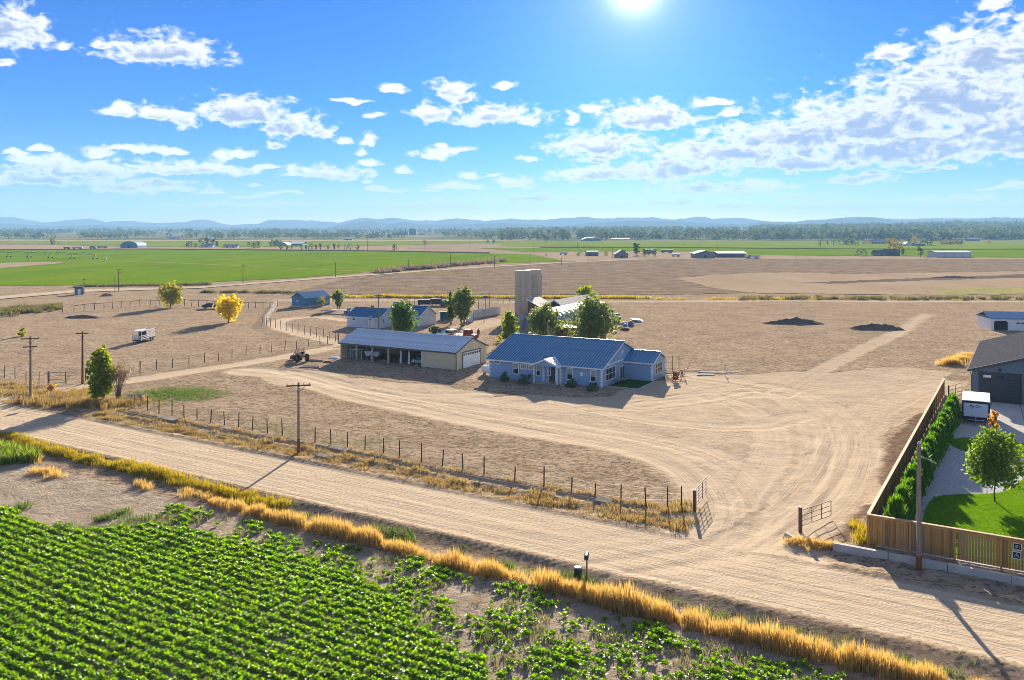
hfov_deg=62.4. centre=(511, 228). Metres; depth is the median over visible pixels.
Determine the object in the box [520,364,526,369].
window frame
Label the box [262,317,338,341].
wire fence
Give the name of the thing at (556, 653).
crop plant
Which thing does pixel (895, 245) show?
tree
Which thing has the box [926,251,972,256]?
long building
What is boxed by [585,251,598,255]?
shed
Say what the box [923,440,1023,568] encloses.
lawn
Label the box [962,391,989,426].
cargo trailer
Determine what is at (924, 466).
hedge shrub
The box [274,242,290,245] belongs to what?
shed
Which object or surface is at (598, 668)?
crop plant
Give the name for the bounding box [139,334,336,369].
wire fence
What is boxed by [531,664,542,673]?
crop plant
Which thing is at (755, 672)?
crop plant
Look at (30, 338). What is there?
utility pole
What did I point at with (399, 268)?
brush bank
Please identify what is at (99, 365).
tree
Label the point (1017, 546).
fence sign
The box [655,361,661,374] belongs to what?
window frame
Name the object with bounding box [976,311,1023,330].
long shed
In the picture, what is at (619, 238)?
shed
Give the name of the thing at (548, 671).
crop plant
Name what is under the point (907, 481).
hedge shrub
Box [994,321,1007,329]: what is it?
doorway
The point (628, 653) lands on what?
crop plant
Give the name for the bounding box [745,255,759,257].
trailer
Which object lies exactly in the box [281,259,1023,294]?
ploughed field
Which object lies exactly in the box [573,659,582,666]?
crop plant
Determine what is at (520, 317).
board wall
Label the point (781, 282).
fallow field
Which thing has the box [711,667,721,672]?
crop plant
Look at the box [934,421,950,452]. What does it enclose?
hedge shrub
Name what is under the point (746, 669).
crop plant
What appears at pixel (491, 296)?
reed bank
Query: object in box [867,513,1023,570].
wooden fence
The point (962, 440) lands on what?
island lawn
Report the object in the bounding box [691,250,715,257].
barn
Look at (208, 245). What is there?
farmhouse
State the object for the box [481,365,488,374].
fuel tank
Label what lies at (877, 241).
house
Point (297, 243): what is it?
shed
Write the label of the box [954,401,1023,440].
concrete apron
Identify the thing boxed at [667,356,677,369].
timber rail
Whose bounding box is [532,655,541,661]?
crop plant
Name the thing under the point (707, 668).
crop plant
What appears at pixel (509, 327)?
tree
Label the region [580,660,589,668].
crop plant
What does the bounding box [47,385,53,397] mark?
road sign
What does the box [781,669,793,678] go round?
crop plant
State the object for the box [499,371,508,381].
shrub
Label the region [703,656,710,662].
crop plant
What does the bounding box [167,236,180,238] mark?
house
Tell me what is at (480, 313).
board wall
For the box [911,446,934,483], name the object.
hedge shrub
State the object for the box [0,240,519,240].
stubble field
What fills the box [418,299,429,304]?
cattle feeder
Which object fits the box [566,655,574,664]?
crop plant
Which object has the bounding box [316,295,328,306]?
shrub
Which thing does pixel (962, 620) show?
gravel road
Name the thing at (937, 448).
hedge shrub
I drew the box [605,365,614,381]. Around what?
window frame
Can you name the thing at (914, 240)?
tree
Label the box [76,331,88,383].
utility pole
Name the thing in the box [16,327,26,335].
shrub
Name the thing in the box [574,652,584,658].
crop plant
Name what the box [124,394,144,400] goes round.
concrete trough
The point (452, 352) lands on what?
open shed
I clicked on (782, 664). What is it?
crop plant
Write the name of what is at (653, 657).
crop plant
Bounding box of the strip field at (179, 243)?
[0,241,515,246]
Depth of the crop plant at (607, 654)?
39.91 m
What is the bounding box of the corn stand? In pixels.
[0,440,43,465]
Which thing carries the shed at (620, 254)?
on the farmyard ground at (571, 256)
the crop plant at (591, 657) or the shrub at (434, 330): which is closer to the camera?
the crop plant at (591, 657)
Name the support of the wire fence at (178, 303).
on the ground at (708, 333)
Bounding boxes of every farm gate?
[693,477,705,511]
[798,500,830,532]
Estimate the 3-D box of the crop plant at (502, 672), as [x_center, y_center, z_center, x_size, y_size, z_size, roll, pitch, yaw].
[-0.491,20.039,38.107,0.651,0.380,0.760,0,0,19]
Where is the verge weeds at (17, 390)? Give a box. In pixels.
[0,379,82,397]
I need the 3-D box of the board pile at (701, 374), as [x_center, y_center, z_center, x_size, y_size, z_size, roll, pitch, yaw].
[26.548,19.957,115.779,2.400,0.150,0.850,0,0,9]
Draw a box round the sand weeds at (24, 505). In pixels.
[5,499,161,531]
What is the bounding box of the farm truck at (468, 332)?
[448,328,479,338]
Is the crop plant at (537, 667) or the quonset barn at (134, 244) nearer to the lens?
the crop plant at (537, 667)
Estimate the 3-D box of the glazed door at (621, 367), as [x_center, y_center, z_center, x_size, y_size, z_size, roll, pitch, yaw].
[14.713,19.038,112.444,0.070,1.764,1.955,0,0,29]
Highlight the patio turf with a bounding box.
[607,379,655,389]
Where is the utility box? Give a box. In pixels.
[574,565,581,574]
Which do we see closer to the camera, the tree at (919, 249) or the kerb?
the kerb
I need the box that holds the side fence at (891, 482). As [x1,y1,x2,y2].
[867,378,944,544]
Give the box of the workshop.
[967,332,1023,404]
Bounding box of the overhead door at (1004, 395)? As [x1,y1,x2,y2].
[980,372,1020,403]
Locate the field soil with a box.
[0,430,1023,679]
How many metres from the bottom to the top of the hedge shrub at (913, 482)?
2.432 m
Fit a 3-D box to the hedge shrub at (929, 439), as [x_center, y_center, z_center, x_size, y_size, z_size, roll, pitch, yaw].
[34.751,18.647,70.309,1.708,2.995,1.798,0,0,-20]
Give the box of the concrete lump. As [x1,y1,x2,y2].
[783,532,796,540]
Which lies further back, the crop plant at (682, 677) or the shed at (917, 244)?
the shed at (917, 244)
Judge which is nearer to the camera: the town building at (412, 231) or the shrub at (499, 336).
the shrub at (499, 336)
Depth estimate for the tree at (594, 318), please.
145.36 m
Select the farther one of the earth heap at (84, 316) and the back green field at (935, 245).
the back green field at (935, 245)
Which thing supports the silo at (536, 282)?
on the ground at (708, 333)
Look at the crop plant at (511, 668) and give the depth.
38.68 m
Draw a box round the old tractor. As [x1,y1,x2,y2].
[290,348,309,362]
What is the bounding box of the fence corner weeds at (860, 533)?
[848,517,877,546]
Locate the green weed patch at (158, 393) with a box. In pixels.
[121,384,240,403]
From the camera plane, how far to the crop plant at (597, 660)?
39.30 m
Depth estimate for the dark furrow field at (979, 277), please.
332.48 m
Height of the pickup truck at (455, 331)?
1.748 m
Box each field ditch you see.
[0,249,489,252]
[540,247,868,248]
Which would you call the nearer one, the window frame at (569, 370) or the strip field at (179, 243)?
the window frame at (569, 370)
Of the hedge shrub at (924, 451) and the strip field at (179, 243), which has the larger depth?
the strip field at (179, 243)
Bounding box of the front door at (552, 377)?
[549,367,554,381]
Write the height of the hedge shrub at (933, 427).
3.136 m
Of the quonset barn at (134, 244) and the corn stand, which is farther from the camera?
the quonset barn at (134, 244)
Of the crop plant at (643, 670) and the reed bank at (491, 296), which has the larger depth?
the reed bank at (491, 296)
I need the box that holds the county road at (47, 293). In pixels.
[0,259,638,298]
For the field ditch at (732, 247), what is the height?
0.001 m
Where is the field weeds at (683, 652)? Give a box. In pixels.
[153,503,839,679]
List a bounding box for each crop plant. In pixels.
[494,669,506,678]
[504,664,514,672]
[522,661,530,667]
[528,673,538,679]
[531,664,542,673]
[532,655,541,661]
[536,647,546,656]
[536,657,549,665]
[544,649,554,659]
[544,657,553,667]
[545,668,553,675]
[548,660,560,671]
[549,651,559,659]
[556,654,569,661]
[556,662,567,670]
[560,675,568,679]
[563,646,575,656]
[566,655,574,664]
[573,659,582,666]
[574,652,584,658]
[577,669,588,677]
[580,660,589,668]
[586,654,595,662]
[588,665,596,672]
[592,657,603,665]
[594,665,602,673]
[600,667,609,675]
[601,651,611,658]
[615,653,624,661]
[620,672,630,679]
[622,650,634,656]
[624,656,632,663]
[636,667,647,676]
[647,653,657,661]
[651,673,662,679]
[661,659,671,666]
[667,672,674,679]
[674,670,687,678]
[677,672,686,679]
[695,663,703,670]
[696,654,704,661]
[696,671,707,678]
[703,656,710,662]
[703,665,711,671]
[710,655,718,663]
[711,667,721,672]
[712,673,722,679]
[716,659,724,668]
[720,669,728,674]
[722,660,731,669]
[729,669,742,678]
[735,665,746,673]
[739,667,751,675]
[739,671,747,679]
[746,660,754,667]
[750,668,760,675]
[756,654,765,662]
[757,671,769,679]
[760,664,771,672]
[765,659,774,665]
[770,665,779,672]
[772,675,784,679]
[776,668,786,676]
[777,661,790,669]
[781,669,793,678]
[793,667,803,674]
[797,658,808,665]
[811,670,820,678]
[815,666,824,672]
[838,670,849,677]
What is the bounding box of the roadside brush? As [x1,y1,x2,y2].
[3,385,162,411]
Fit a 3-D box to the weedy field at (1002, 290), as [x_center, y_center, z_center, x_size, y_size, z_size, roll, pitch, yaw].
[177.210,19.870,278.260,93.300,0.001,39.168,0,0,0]
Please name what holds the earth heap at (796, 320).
on the ground at (708, 333)
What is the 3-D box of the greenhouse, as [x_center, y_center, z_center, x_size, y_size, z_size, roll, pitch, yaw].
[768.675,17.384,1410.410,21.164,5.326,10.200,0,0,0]
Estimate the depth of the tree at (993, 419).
78.54 m
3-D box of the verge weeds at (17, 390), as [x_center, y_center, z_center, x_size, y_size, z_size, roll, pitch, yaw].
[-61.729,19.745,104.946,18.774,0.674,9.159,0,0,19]
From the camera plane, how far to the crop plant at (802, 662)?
39.22 m
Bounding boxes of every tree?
[84,343,115,399]
[157,280,184,307]
[212,293,243,322]
[331,288,346,309]
[388,298,421,331]
[443,292,455,324]
[449,285,475,325]
[501,311,519,339]
[526,301,568,335]
[560,292,622,339]
[573,284,595,299]
[632,243,640,253]
[886,238,894,248]
[887,238,899,250]
[892,234,899,243]
[911,235,917,242]
[917,246,924,256]
[961,424,1023,501]
[987,410,999,432]
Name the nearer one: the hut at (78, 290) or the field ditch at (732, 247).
the hut at (78, 290)
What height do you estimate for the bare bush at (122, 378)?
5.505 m
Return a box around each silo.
[515,270,530,315]
[525,269,541,297]
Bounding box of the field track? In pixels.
[125,261,446,272]
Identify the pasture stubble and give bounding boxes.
[121,375,664,501]
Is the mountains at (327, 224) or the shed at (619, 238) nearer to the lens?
the shed at (619, 238)
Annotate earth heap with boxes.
[65,314,102,318]
[763,316,824,324]
[849,323,905,330]
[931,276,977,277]
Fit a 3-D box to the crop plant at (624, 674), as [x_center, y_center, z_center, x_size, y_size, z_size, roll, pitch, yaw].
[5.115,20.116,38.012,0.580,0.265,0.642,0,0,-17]
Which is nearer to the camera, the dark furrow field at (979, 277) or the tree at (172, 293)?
the tree at (172, 293)
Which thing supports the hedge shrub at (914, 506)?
on the rock bed
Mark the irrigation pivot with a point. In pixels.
(71, 254)
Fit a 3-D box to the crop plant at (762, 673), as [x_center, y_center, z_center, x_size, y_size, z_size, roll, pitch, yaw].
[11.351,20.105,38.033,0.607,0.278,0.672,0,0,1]
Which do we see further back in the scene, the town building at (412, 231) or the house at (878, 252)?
the town building at (412, 231)
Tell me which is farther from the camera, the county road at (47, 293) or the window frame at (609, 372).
the county road at (47, 293)
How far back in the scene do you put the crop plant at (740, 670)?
38.50 m
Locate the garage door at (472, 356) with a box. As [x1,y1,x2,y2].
[463,349,479,367]
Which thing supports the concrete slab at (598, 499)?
on the ground at (708, 333)
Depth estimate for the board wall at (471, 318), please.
181.90 m
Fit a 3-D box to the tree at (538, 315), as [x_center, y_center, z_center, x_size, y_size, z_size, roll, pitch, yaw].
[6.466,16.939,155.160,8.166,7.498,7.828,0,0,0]
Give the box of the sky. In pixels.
[0,0,1023,224]
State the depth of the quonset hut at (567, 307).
170.38 m
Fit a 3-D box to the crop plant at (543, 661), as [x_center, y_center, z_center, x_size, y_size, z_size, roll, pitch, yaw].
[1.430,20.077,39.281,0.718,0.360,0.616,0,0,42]
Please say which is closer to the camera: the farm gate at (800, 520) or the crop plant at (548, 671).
the crop plant at (548, 671)
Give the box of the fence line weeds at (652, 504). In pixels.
[116,407,692,512]
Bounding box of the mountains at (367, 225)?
[0,217,1023,230]
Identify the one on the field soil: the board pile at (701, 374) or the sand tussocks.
the sand tussocks
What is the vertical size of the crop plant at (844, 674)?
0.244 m
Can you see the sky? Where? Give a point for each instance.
(230, 112)
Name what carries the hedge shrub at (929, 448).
on the rock bed
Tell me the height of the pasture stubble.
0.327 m
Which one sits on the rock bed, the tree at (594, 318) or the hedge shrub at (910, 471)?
the hedge shrub at (910, 471)
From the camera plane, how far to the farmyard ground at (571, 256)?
588.84 m
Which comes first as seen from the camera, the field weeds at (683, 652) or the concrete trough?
the field weeds at (683, 652)
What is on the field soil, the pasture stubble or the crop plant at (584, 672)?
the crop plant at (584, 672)
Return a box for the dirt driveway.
[0,299,962,577]
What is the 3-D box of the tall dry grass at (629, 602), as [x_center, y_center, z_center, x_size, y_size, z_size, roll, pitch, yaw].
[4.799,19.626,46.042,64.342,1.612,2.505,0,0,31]
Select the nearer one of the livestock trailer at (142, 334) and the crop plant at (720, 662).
the crop plant at (720, 662)
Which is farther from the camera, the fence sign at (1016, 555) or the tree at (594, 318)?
the tree at (594, 318)
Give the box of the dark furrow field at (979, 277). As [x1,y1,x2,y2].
[807,274,1023,283]
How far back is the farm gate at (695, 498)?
60.55 m
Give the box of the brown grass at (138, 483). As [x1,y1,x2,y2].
[1,437,213,500]
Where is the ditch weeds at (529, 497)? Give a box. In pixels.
[84,409,699,531]
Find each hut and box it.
[74,286,83,294]
[522,301,614,328]
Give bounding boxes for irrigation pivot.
[1,251,106,258]
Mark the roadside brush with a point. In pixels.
(72, 398)
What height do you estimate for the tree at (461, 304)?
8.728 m
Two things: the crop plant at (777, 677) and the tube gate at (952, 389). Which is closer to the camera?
the crop plant at (777, 677)
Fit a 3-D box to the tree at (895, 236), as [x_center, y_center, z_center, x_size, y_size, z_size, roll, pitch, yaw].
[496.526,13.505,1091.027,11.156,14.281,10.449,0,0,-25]
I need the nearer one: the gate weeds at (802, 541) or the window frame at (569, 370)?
the gate weeds at (802, 541)
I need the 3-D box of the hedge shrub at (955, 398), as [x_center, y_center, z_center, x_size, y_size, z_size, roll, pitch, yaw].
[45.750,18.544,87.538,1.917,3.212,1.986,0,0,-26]
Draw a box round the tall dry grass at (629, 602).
[207,496,986,679]
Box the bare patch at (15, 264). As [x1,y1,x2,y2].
[0,262,60,267]
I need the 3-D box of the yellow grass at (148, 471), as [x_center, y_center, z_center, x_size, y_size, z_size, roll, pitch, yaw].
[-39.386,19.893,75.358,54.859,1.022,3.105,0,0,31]
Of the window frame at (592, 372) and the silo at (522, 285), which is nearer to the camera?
the window frame at (592, 372)
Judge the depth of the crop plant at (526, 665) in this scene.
39.03 m
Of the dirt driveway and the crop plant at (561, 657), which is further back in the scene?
the dirt driveway
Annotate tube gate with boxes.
[47,371,65,384]
[948,383,961,396]
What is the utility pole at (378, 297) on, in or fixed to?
on the ground at (708, 333)
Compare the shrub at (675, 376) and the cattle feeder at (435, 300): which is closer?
the shrub at (675, 376)
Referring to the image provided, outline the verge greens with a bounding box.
[230,494,975,679]
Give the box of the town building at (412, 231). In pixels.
[409,228,416,234]
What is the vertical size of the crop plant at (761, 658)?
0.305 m
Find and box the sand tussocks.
[25,456,67,479]
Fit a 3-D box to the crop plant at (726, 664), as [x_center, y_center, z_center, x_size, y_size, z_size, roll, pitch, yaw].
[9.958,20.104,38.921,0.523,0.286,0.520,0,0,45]
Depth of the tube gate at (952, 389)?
99.96 m
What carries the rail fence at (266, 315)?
on the ground at (708, 333)
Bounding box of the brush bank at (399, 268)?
[373,257,506,272]
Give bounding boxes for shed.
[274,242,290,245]
[290,241,307,245]
[338,328,488,369]
[439,311,452,320]
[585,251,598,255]
[611,238,628,239]
[614,250,628,257]
[712,251,746,256]
[911,243,924,245]
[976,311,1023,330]
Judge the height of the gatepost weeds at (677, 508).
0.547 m
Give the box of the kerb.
[833,542,1023,585]
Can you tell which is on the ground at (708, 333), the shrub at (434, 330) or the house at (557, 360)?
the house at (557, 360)
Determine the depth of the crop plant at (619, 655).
39.64 m
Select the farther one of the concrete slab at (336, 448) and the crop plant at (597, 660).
the concrete slab at (336, 448)
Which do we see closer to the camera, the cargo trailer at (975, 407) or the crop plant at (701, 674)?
the crop plant at (701, 674)
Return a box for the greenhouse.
[965,238,979,240]
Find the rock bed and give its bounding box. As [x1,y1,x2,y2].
[875,432,1023,572]
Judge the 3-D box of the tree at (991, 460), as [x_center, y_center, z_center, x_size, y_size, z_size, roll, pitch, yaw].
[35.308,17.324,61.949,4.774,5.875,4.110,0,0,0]
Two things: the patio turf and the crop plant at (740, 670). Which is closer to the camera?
the crop plant at (740, 670)
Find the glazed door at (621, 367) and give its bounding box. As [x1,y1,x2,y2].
[620,365,623,377]
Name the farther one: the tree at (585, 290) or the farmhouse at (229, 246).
the farmhouse at (229, 246)
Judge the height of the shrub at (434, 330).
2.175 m
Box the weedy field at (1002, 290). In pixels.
[928,287,1023,293]
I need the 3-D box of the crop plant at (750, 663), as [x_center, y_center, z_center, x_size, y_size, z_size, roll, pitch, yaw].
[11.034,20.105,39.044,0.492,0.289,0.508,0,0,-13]
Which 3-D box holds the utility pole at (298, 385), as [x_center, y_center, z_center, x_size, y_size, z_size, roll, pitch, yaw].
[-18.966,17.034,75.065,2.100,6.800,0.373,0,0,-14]
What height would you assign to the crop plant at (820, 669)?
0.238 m
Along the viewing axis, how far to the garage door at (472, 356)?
122.82 m
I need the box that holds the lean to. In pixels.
[526,297,549,313]
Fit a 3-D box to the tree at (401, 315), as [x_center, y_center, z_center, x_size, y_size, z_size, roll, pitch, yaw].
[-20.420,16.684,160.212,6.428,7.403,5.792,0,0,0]
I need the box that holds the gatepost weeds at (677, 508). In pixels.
[659,497,701,513]
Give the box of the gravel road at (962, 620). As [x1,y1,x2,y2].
[0,402,1023,665]
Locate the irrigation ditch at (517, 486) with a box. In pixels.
[117,411,646,510]
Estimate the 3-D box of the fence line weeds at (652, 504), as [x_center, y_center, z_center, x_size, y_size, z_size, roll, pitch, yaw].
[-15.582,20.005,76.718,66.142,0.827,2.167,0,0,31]
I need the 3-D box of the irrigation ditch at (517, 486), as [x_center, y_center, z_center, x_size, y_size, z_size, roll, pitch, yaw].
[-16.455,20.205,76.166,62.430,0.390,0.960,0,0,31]
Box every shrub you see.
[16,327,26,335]
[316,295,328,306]
[428,326,440,333]
[495,334,502,341]
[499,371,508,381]
[515,374,532,385]
[565,378,577,387]
[586,382,598,391]
[671,371,680,381]
[882,494,910,540]
[891,484,914,520]
[899,483,916,519]
[900,478,916,514]
[901,464,922,499]
[905,477,922,506]
[909,462,927,496]
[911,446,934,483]
[912,455,930,487]
[921,442,935,472]
[923,435,940,468]
[924,423,947,455]
[927,434,942,465]
[928,431,944,459]
[934,416,950,443]
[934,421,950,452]
[935,412,953,443]
[941,406,954,431]
[942,399,960,426]
[947,406,957,428]
[948,394,961,420]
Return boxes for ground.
[0,229,1023,604]
[531,251,1023,260]
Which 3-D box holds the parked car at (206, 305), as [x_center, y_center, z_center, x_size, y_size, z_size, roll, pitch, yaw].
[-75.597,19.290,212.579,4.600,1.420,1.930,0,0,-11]
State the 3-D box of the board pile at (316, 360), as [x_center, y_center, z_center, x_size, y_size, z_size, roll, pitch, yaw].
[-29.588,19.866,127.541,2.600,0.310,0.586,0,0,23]
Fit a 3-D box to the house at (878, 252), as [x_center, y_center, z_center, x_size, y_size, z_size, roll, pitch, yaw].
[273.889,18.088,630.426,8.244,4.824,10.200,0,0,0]
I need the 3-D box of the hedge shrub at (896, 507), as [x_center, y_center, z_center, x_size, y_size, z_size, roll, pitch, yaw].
[24.622,18.563,54.340,2.016,3.177,1.850,0,0,23]
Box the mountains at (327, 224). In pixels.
[0,217,976,227]
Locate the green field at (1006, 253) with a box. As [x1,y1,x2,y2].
[485,248,1023,257]
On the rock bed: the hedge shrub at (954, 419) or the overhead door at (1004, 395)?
the hedge shrub at (954, 419)
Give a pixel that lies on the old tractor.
(297, 357)
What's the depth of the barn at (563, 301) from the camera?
186.91 m
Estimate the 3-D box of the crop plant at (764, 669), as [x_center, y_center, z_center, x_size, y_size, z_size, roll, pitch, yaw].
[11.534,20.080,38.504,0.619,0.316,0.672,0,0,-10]
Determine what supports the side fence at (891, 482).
on the ground at (708, 333)
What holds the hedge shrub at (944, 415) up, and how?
on the rock bed
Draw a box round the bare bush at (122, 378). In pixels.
[106,355,131,398]
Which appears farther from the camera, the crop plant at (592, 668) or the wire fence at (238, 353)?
the wire fence at (238, 353)
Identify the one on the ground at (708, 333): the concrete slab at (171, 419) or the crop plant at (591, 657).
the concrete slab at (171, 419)
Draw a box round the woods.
[0,219,1023,239]
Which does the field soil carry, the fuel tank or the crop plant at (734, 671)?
the crop plant at (734, 671)
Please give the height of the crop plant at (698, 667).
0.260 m
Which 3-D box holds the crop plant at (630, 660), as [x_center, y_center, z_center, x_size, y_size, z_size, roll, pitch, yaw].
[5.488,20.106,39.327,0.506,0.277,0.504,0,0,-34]
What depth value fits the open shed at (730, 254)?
592.98 m
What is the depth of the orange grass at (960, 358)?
124.77 m
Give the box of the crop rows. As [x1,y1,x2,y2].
[0,503,733,679]
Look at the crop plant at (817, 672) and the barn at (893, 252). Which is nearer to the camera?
the crop plant at (817, 672)
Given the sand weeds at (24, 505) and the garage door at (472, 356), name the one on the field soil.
the sand weeds at (24, 505)
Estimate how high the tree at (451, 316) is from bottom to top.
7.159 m
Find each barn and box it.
[120,241,146,247]
[290,290,330,306]
[547,294,591,306]
[581,237,600,240]
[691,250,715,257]
[883,249,900,255]
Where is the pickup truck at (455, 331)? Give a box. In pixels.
[436,329,462,334]
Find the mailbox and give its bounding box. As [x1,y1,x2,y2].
[584,551,588,577]
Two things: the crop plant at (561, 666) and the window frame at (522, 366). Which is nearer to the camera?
the crop plant at (561, 666)
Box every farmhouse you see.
[201,244,215,246]
[223,244,238,247]
[345,305,437,328]
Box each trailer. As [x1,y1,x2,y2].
[132,327,155,341]
[322,308,350,313]
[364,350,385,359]
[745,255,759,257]
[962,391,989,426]
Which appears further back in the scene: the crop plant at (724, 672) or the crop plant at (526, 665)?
the crop plant at (526, 665)
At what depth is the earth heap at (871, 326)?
167.79 m
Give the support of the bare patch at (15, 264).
on the green field at (101, 270)
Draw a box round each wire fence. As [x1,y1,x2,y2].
[0,365,39,379]
[62,299,277,312]
[134,395,681,506]
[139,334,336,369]
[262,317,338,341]
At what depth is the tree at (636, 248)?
637.06 m
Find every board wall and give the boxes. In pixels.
[465,312,473,321]
[473,306,499,318]
[517,314,526,320]
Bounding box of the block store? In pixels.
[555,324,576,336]
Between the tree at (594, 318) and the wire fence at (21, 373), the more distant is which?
the tree at (594, 318)
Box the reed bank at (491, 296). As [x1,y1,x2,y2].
[330,293,1022,300]
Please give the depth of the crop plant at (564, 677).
37.86 m
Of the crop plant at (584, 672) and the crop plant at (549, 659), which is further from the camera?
the crop plant at (549, 659)
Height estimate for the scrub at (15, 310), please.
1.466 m
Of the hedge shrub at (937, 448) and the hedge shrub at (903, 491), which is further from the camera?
the hedge shrub at (937, 448)
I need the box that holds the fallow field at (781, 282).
[676,271,1023,294]
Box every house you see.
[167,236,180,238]
[486,333,667,387]
[868,240,885,243]
[871,250,886,255]
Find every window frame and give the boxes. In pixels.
[513,363,518,374]
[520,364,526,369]
[536,366,540,375]
[567,368,572,379]
[590,370,595,381]
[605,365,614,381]
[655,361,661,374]
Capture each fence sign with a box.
[1012,551,1020,559]
[1013,543,1021,550]
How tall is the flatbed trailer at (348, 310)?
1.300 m
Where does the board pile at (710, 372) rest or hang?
on the ground at (708, 333)
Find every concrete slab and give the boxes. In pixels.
[156,415,181,422]
[315,452,334,458]
[328,445,351,452]
[594,496,613,503]
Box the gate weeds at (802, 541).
[782,533,845,550]
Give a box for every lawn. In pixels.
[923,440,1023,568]
[952,437,1023,457]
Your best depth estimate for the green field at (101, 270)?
487.41 m
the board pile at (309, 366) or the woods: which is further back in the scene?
the woods
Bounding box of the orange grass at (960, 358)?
[935,351,973,365]
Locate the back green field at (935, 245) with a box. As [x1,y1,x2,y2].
[501,241,1023,248]
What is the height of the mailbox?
1.860 m
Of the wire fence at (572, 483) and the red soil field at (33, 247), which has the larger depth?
the red soil field at (33, 247)
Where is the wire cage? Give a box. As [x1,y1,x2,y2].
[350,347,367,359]
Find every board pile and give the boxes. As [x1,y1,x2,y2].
[299,365,318,367]
[309,359,322,361]
[683,369,702,370]
[697,373,714,375]
[698,371,725,372]
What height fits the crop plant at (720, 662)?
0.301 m
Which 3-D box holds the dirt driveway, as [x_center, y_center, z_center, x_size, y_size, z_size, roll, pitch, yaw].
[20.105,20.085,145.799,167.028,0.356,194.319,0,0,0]
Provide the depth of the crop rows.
44.30 m
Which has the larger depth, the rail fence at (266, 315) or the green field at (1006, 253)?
the green field at (1006, 253)
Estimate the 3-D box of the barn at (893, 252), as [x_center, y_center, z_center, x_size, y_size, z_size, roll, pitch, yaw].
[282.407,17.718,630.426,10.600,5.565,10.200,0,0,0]
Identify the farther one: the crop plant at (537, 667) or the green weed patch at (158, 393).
the green weed patch at (158, 393)
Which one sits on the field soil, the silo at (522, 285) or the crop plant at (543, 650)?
the crop plant at (543, 650)
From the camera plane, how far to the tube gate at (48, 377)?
108.67 m
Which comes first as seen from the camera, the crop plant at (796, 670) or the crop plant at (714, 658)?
the crop plant at (796, 670)
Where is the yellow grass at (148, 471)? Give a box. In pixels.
[0,430,291,510]
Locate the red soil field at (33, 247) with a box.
[0,245,441,248]
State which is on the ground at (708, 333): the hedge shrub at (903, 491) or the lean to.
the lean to
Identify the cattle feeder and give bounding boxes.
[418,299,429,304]
[430,298,441,305]
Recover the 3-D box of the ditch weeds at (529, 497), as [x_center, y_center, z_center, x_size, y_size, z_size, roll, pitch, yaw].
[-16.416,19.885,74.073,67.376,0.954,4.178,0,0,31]
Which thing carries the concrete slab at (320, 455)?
on the ground at (708, 333)
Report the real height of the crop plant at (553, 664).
0.310 m
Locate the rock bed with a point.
(958, 489)
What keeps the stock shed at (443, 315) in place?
on the ground at (708, 333)
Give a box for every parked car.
[201,303,215,308]
[411,353,420,363]
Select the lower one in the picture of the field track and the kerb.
the kerb
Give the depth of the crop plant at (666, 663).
39.12 m
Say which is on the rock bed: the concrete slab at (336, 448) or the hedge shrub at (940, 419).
the hedge shrub at (940, 419)
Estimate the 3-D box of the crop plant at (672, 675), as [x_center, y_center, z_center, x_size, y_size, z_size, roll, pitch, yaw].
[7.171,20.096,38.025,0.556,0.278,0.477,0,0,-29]
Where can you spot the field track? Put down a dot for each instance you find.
(284, 267)
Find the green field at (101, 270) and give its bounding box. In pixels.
[0,249,559,285]
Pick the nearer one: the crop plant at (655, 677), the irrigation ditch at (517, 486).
the crop plant at (655, 677)
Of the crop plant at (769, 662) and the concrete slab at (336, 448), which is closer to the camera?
the crop plant at (769, 662)
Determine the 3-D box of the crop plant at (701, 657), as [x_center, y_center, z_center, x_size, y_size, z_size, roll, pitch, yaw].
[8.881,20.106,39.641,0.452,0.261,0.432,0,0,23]
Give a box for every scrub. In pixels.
[0,302,63,315]
[73,282,1023,299]
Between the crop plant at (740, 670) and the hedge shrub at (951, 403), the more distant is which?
the hedge shrub at (951, 403)
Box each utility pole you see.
[21,336,38,398]
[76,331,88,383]
[286,382,310,453]
[374,294,382,329]
[916,441,936,570]
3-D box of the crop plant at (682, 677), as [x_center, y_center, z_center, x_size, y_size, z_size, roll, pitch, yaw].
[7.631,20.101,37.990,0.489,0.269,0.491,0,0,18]
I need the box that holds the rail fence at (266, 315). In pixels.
[264,301,276,324]
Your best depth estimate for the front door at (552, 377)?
109.56 m
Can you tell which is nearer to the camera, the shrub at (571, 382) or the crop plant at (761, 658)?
the crop plant at (761, 658)
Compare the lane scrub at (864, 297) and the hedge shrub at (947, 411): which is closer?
the hedge shrub at (947, 411)
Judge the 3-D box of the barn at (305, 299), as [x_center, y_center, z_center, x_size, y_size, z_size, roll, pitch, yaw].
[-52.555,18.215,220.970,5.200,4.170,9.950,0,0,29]
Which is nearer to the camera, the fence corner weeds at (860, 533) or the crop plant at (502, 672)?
the crop plant at (502, 672)

